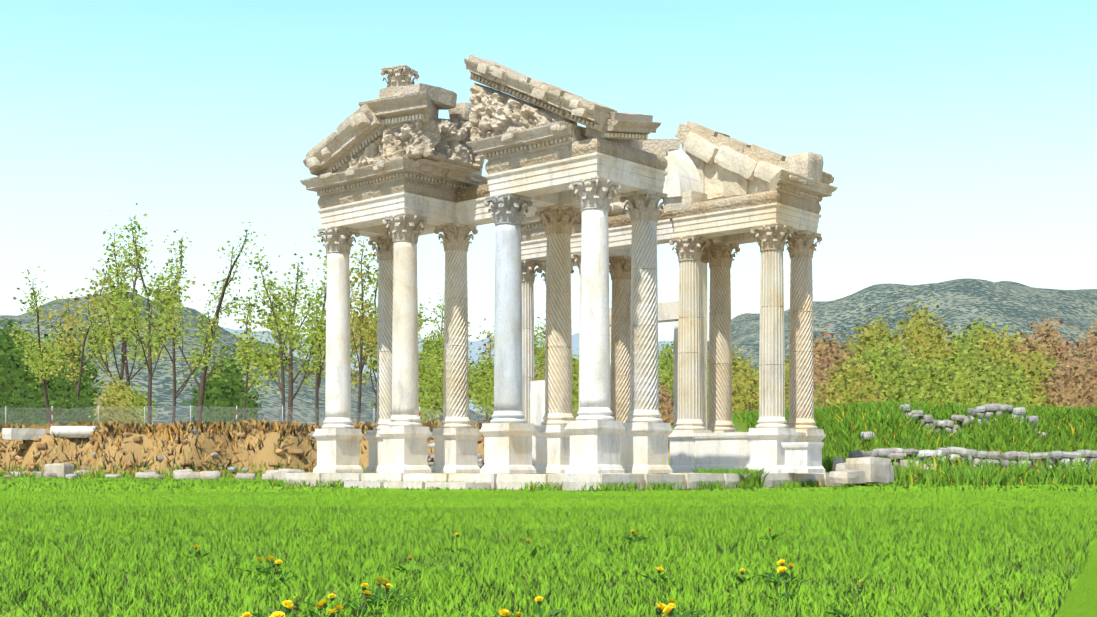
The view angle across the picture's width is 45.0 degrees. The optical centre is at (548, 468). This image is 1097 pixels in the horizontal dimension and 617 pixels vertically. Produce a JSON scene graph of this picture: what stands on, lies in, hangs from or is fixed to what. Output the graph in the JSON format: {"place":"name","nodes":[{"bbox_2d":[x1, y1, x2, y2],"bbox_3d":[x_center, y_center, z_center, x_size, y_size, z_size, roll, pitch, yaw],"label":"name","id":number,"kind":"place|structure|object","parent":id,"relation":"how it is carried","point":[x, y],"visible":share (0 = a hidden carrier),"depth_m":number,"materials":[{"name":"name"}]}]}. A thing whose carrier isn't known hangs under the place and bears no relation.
{"place":"outdoors","nodes":[
{"label":"outdoors","id":0,"kind":"place"},
{"bbox_2d":[0,291,485,428],"bbox_3d":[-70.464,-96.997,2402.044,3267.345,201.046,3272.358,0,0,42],"label":"hill","id":1,"kind":"structure","parent":0,"point":[162,386],"depth_m":932.16,"materials":[{"name":"green plant"}]},
{"bbox_2d":[223,328,707,414],"bbox_3d":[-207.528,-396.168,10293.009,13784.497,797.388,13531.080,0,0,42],"label":"mountains","id":2,"kind":"structure","parent":0,"point":[575,342],"depth_m":6104.65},
{"bbox_2d":[0,489,1096,616],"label":"lawn grass","id":3,"kind":"structure","parent":0,"point":[536,573],"depth_m":6.94,"materials":[{"name":"green plant"}]},
{"bbox_2d":[0,417,1096,616],"bbox_3d":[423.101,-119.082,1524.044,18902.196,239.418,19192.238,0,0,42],"label":"ground","id":4,"kind":"structure","parent":0,"point":[1080,600],"depth_m":20.29,"materials":[{"name":"green plant"}]},
{"bbox_2d":[0,317,31,404],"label":"dark tree","id":5,"kind":"object","parent":4,"relation":"on","point":[4,373],"visible":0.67,"depth_m":130.44,"materials":[{"name":"green plant"}]},
{"bbox_2d":[0,385,58,427],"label":"shrub","id":6,"kind":"object","parent":4,"relation":"on","point":[16,402],"visible":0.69,"depth_m":91.45,"materials":[{"name":"green plant"}]},
{"bbox_2d":[0,319,67,424],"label":"dark tree","id":7,"kind":"object","parent":4,"relation":"on","point":[21,375],"visible":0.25,"depth_m":133.38,"materials":[{"name":"green plant"}]},
{"bbox_2d":[7,266,79,425],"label":"tree","id":8,"kind":"object","parent":4,"relation":"on","point":[39,355],"visible":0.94,"depth_m":103.40,"materials":[{"name":"green plant"}]},
{"bbox_2d":[39,323,105,426],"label":"dark tree","id":9,"kind":"object","parent":4,"relation":"on","point":[61,386],"visible":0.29,"depth_m":139.32,"materials":[{"name":"green plant"}]},
{"bbox_2d":[29,255,122,404],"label":"tree","id":10,"kind":"object","parent":4,"relation":"on","point":[67,318],"visible":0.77,"depth_m":98.78,"materials":[{"name":"green plant"}]},
{"bbox_2d":[60,386,104,424],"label":"shrub","id":11,"kind":"object","parent":4,"relation":"on","point":[83,404],"visible":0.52,"depth_m":97.73,"materials":[{"name":"green plant"}]},
{"bbox_2d":[66,224,154,388],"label":"tree","id":12,"kind":"object","parent":4,"relation":"on","point":[125,341],"visible":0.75,"depth_m":98.19,"materials":[{"name":"green plant"}]},
{"bbox_2d":[88,366,143,425],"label":"shrub","id":13,"kind":"object","parent":4,"relation":"on","point":[114,399],"visible":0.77,"depth_m":93.67,"materials":[{"name":"green plant"}]},
{"bbox_2d":[117,379,162,423],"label":"shrub","id":14,"kind":"object","parent":4,"relation":"on","point":[140,400],"visible":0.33,"depth_m":102.92,"materials":[{"name":"green plant"}]},
{"bbox_2d":[90,210,195,391],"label":"tree","id":15,"kind":"object","parent":4,"relation":"on","point":[134,351],"visible":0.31,"depth_m":103.02,"materials":[{"name":"green plant"}]},
{"bbox_2d":[162,222,257,422],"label":"tree","id":16,"kind":"object","parent":4,"relation":"on","point":[214,321],"visible":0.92,"depth_m":102.94,"materials":[{"name":"green plant"}]},
{"bbox_2d":[181,346,269,426],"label":"bush","id":17,"kind":"object","parent":4,"relation":"on","point":[221,393],"visible":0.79,"depth_m":148.88,"materials":[{"name":"green plant"}]},
{"bbox_2d":[224,284,277,420],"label":"tree","id":18,"kind":"object","parent":4,"relation":"on","point":[248,353],"visible":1,"depth_m":95.87,"materials":[{"name":"green plant"}]},
{"bbox_2d":[239,234,306,421],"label":"tree","id":19,"kind":"object","parent":4,"relation":"on","point":[274,314],"visible":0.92,"depth_m":97.17,"materials":[{"name":"green plant"}]},
{"bbox_2d":[237,243,325,422],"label":"tree","id":20,"kind":"object","parent":4,"relation":"on","point":[291,396],"visible":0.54,"depth_m":99.59,"materials":[{"name":"green plant"}]},
{"bbox_2d":[296,221,354,427],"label":"tree","id":21,"kind":"object","parent":4,"relation":"on","point":[319,347],"visible":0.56,"depth_m":95.34,"materials":[{"name":"green plant"}]},
{"bbox_2d":[0,418,669,473],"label":"dry grass bank","id":22,"kind":"structure","parent":4,"relation":"on","point":[113,428],"depth_m":79.07,"materials":[{"name":"brown plant"}]},
{"bbox_2d":[89,203,195,424],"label":"tree","id":23,"kind":"object","parent":22,"relation":"on","point":[168,299],"visible":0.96,"depth_m":93.69,"materials":[{"name":"green plant"}]},
{"bbox_2d":[140,229,226,423],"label":"tree","id":24,"kind":"object","parent":22,"relation":"on","point":[195,358],"visible":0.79,"depth_m":96.72,"materials":[{"name":"green plant"}]},
{"bbox_2d":[0,405,578,427],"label":"fence","id":25,"kind":"object","parent":22,"relation":"on","point":[172,412],"visible":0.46,"depth_m":86.96,"materials":[{"name":"metal"}]},
{"bbox_2d":[349,237,377,424],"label":"tree","id":26,"kind":"object","parent":4,"relation":"on","point":[370,331],"visible":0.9,"depth_m":94.98,"materials":[{"name":"green plant"}]},
{"bbox_2d":[350,245,376,394],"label":"tree","id":27,"kind":"object","parent":4,"relation":"on","point":[352,284],"visible":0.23,"depth_m":101.29,"materials":[{"name":"green plant"}]},
{"bbox_2d":[351,254,377,422],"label":"tree","id":28,"kind":"object","parent":4,"relation":"on","point":[373,362],"visible":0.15,"depth_m":105.27,"materials":[{"name":"green plant"}]},
{"bbox_2d":[377,280,434,378],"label":"tree","id":29,"kind":"object","parent":4,"relation":"on","point":[420,323],"visible":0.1,"depth_m":101.96,"materials":[{"name":"green plant"}]},
{"bbox_2d":[418,361,442,423],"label":"tree","id":30,"kind":"object","parent":4,"relation":"on","point":[432,416],"depth_m":104.28,"materials":[{"name":"green plant"}]},
{"bbox_2d":[418,378,443,421],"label":"shrub","id":31,"kind":"object","parent":4,"relation":"on","point":[423,398],"visible":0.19,"depth_m":91.49,"materials":[{"name":"green plant"}]},
{"bbox_2d":[0,424,874,478],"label":"scattered stones","id":32,"kind":"object","parent":4,"relation":"on","point":[43,445],"visible":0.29,"depth_m":78.08,"materials":[{"name":"beige stone"}]},
{"bbox_2d":[425,293,471,363],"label":"tree","id":33,"kind":"object","parent":4,"relation":"on","point":[442,322],"visible":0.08,"depth_m":111.41,"materials":[{"name":"green plant"}]},
{"bbox_2d":[418,329,486,421],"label":"tree","id":34,"kind":"object","parent":4,"relation":"on","point":[437,374],"visible":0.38,"depth_m":97.33,"materials":[{"name":"green plant"}]},
{"bbox_2d":[418,322,486,424],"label":"tree","id":35,"kind":"object","parent":4,"relation":"on","point":[431,342],"visible":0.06,"depth_m":109.25,"materials":[{"name":"green plant"}]},
{"bbox_2d":[427,443,483,468],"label":"stone blocks","id":36,"kind":"structure","parent":4,"relation":"on","point":[480,464],"depth_m":75.92,"materials":[{"name":"stone"}]},
{"bbox_2d":[2,426,936,483],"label":"stone blocks","id":37,"kind":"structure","parent":4,"relation":"on","point":[861,470],"depth_m":64.07,"materials":[{"name":"white stone"}]},
{"bbox_2d":[469,353,493,422],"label":"tree","id":38,"kind":"object","parent":4,"relation":"on","point":[484,399],"visible":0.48,"depth_m":100.53,"materials":[{"name":"green plant"}]},
{"bbox_2d":[470,318,493,418],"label":"tree","id":39,"kind":"object","parent":4,"relation":"on","point":[490,341],"visible":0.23,"depth_m":108.11,"materials":[{"name":"green plant"}]},
{"bbox_2d":[485,391,493,416],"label":"shrub","id":40,"kind":"object","parent":4,"relation":"on","point":[492,403],"depth_m":94.98,"materials":[{"name":"green plant"}]},
{"bbox_2d":[185,528,861,616],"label":"dandelions","id":41,"kind":"object","parent":4,"relation":"on","point":[669,610],"visible":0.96,"depth_m":4.75,"materials":[{"name":"yellow plant"}]},
{"bbox_2d":[534,330,544,379],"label":"tree","id":42,"kind":"object","parent":4,"relation":"on","point":[539,353],"visible":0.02,"depth_m":111.97,"materials":[{"name":"green plant"}]},
{"bbox_2d":[0,399,1096,487],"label":"grassy bank","id":43,"kind":"structure","parent":4,"relation":"on","point":[890,418],"depth_m":49.57,"materials":[{"name":"green plant"}]},
{"bbox_2d":[0,476,1096,491],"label":"lawn grass","id":44,"kind":"structure","parent":4,"relation":"on","point":[160,480],"depth_m":36.53,"materials":[{"name":"green plant"}]},
{"bbox_2d":[535,360,576,386],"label":"shrub","id":45,"kind":"object","parent":4,"relation":"on","point":[537,375],"depth_m":104.91,"materials":[{"name":"green plant"}]},
{"bbox_2d":[534,317,578,382],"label":"tree","id":46,"kind":"object","parent":4,"relation":"on","point":[575,366],"visible":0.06,"depth_m":116.94,"materials":[{"name":"green plant"}]},
{"bbox_2d":[284,301,844,490],"bbox_3d":[1.761,-2.750,40.283,12.798,6.606,16.357,0,0,42],"label":"tetrapylon stylobate and doorframe","id":47,"kind":"object","parent":4,"relation":"on","point":[728,450],"visible":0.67,"depth_m":36.98,"materials":[{"name":"stone"}]},
{"bbox_2d":[313,176,825,473],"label":"columns","id":48,"kind":"structure","parent":47,"relation":"on","point":[629,431],"depth_m":38.25,"materials":[{"name":"white stone"}]},
{"bbox_2d":[300,121,837,266],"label":"entablature","id":49,"kind":"structure","parent":48,"relation":"on","point":[543,166],"depth_m":37.58,"materials":[{"name":"beige stone"}]},
{"bbox_2d":[303,54,833,211],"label":"tetrapylon pediments and arches","id":50,"kind":"object","parent":49,"relation":"on","point":[398,118],"visible":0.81,"depth_m":36.82,"materials":[{"name":"beige stone"}]},
{"bbox_2d":[263,478,867,490],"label":"stylobate weeds","id":51,"kind":"object","parent":4,"relation":"on","point":[714,485],"visible":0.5,"depth_m":33.79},
{"bbox_2d":[572,401,577,420],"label":"shrub","id":52,"kind":"object","parent":4,"relation":"on","point":[573,409],"visible":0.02,"depth_m":95.92,"materials":[{"name":"green plant"}]},
{"bbox_2d":[572,348,578,389],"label":"shrub","id":53,"kind":"object","parent":4,"relation":"on","point":[573,376],"visible":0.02,"depth_m":111.48,"materials":[{"name":"green plant"}]},
{"bbox_2d":[572,369,578,416],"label":"shrub","id":54,"kind":"object","parent":4,"relation":"on","point":[575,396],"visible":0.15,"depth_m":99.48,"materials":[{"name":"green plant"}]},
{"bbox_2d":[658,346,668,375],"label":"shrub","id":55,"kind":"object","parent":4,"relation":"on","point":[660,364],"depth_m":116.79,"materials":[{"name":"green plant"}]},
{"bbox_2d":[658,379,673,425],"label":"shrub","id":56,"kind":"object","parent":4,"relation":"on","point":[666,408],"visible":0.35,"depth_m":94.81,"materials":[{"name":"brown plant"}]},
{"bbox_2d":[658,339,673,425],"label":"shrub","id":57,"kind":"object","parent":4,"relation":"on","point":[665,359],"visible":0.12,"depth_m":110.72,"materials":[{"name":"green plant"}]},
{"bbox_2d":[659,355,708,404],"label":"shrub","id":58,"kind":"object","parent":4,"relation":"on","point":[669,373],"visible":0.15,"depth_m":99.28,"materials":[{"name":"green plant"}]},
{"bbox_2d":[707,370,732,422],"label":"shrub","id":59,"kind":"object","parent":4,"relation":"on","point":[708,395],"visible":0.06,"depth_m":93.50,"materials":[{"name":"green plant"}]},
{"bbox_2d":[707,344,751,412],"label":"shrub","id":60,"kind":"object","parent":4,"relation":"on","point":[733,354],"visible":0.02,"depth_m":106.72,"materials":[{"name":"green plant"}]},
{"bbox_2d":[732,354,758,417],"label":"shrub","id":61,"kind":"object","parent":4,"relation":"on","point":[745,393],"visible":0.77,"depth_m":89.50,"materials":[{"name":"green plant"}]},
{"bbox_2d":[785,355,820,409],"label":"shrub","id":62,"kind":"object","parent":4,"relation":"on","point":[787,383],"visible":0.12,"depth_m":82.73,"materials":[{"name":"green plant"}]},
{"bbox_2d":[813,326,855,409],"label":"shrub","id":63,"kind":"object","parent":4,"relation":"on","point":[824,356],"visible":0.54,"depth_m":70.92,"materials":[{"name":"brown plant"}]},
{"bbox_2d":[814,353,889,407],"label":"shrub","id":64,"kind":"object","parent":4,"relation":"on","point":[851,383],"visible":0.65,"depth_m":66.01,"materials":[{"name":"green plant"}]},
{"bbox_2d":[840,305,907,404],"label":"shrub","id":65,"kind":"object","parent":4,"relation":"on","point":[872,336],"visible":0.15,"depth_m":74.91,"materials":[{"name":"green plant"}]},
{"bbox_2d":[850,337,916,402],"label":"shrub","id":66,"kind":"object","parent":4,"relation":"on","point":[882,367],"visible":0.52,"depth_m":68.67,"materials":[{"name":"green plant"}]},
{"bbox_2d":[882,348,958,405],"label":"shrub","id":67,"kind":"object","parent":4,"relation":"on","point":[931,384],"visible":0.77,"depth_m":67.36,"materials":[{"name":"green plant"}]},
{"bbox_2d":[885,291,964,373],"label":"shrub","id":68,"kind":"object","parent":4,"relation":"on","point":[930,341],"visible":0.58,"depth_m":71.98,"materials":[{"name":"green plant"}]},
{"bbox_2d":[906,317,994,404],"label":"shrub","id":69,"kind":"object","parent":4,"relation":"on","point":[979,326],"visible":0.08,"depth_m":78.48,"materials":[{"name":"green plant"}]},
{"bbox_2d":[932,335,998,407],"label":"shrub","id":70,"kind":"object","parent":4,"relation":"on","point":[964,370],"visible":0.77,"depth_m":68.42,"materials":[{"name":"green plant"}]},
{"bbox_2d":[899,403,1045,437],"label":"rubble wall","id":71,"kind":"structure","parent":4,"relation":"on","point":[982,409],"depth_m":50.98,"materials":[{"name":"stone"}]},
{"bbox_2d":[849,447,1096,468],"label":"rubble wall","id":72,"kind":"structure","parent":4,"relation":"on","point":[951,451],"depth_m":45.54,"materials":[{"name":"stone"}]},
{"bbox_2d":[964,316,1038,384],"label":"shrub","id":73,"kind":"object","parent":4,"relation":"on","point":[997,348],"visible":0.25,"depth_m":70.86,"materials":[{"name":"green plant"}]},
{"bbox_2d":[975,357,1037,407],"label":"shrub","id":74,"kind":"object","parent":4,"relation":"on","point":[1003,386],"visible":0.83,"depth_m":65.54,"materials":[{"name":"green plant"}]},
{"bbox_2d":[1001,323,1037,355],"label":"shrub","id":75,"kind":"object","parent":4,"relation":"on","point":[1018,338],"depth_m":77.32,"materials":[{"name":"green plant"}]},
{"bbox_2d":[1014,339,1067,407],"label":"shrub","id":76,"kind":"object","parent":4,"relation":"on","point":[1040,369],"visible":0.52,"depth_m":70.06,"materials":[{"name":"green plant"}]},
{"bbox_2d":[1002,314,1086,408],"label":"shrub","id":77,"kind":"object","parent":4,"relation":"on","point":[1046,336],"visible":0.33,"depth_m":73.14,"materials":[{"name":"brown plant"}]},
{"bbox_2d":[1039,344,1096,409],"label":"shrub","id":78,"kind":"object","parent":4,"relation":"on","point":[1074,382],"visible":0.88,"depth_m":66.97,"materials":[{"name":"brown plant"}]},
{"bbox_2d":[1061,310,1096,408],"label":"shrub","id":79,"kind":"object","parent":4,"relation":"on","point":[1091,338],"visible":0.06,"depth_m":79.97,"materials":[{"name":"brown plant"}]},
{"bbox_2d":[1076,343,1096,406],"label":"shrub","id":80,"kind":"object","parent":4,"relation":"on","point":[1092,352],"visible":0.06,"depth_m":69.84,"materials":[{"name":"brown plant"}]},
{"bbox_2d":[0,0,1096,341],"label":"sky","id":81,"kind":"structure","parent":0,"point":[957,139],"materials":[{"name":"blue"}]},
{"bbox_2d":[673,278,1096,425],"bbox_3d":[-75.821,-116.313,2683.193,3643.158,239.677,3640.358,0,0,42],"label":"hill","id":82,"kind":"structure","parent":0,"point":[963,302],"depth_m":1289.95,"materials":[{"name":"green plant"}]}
]}

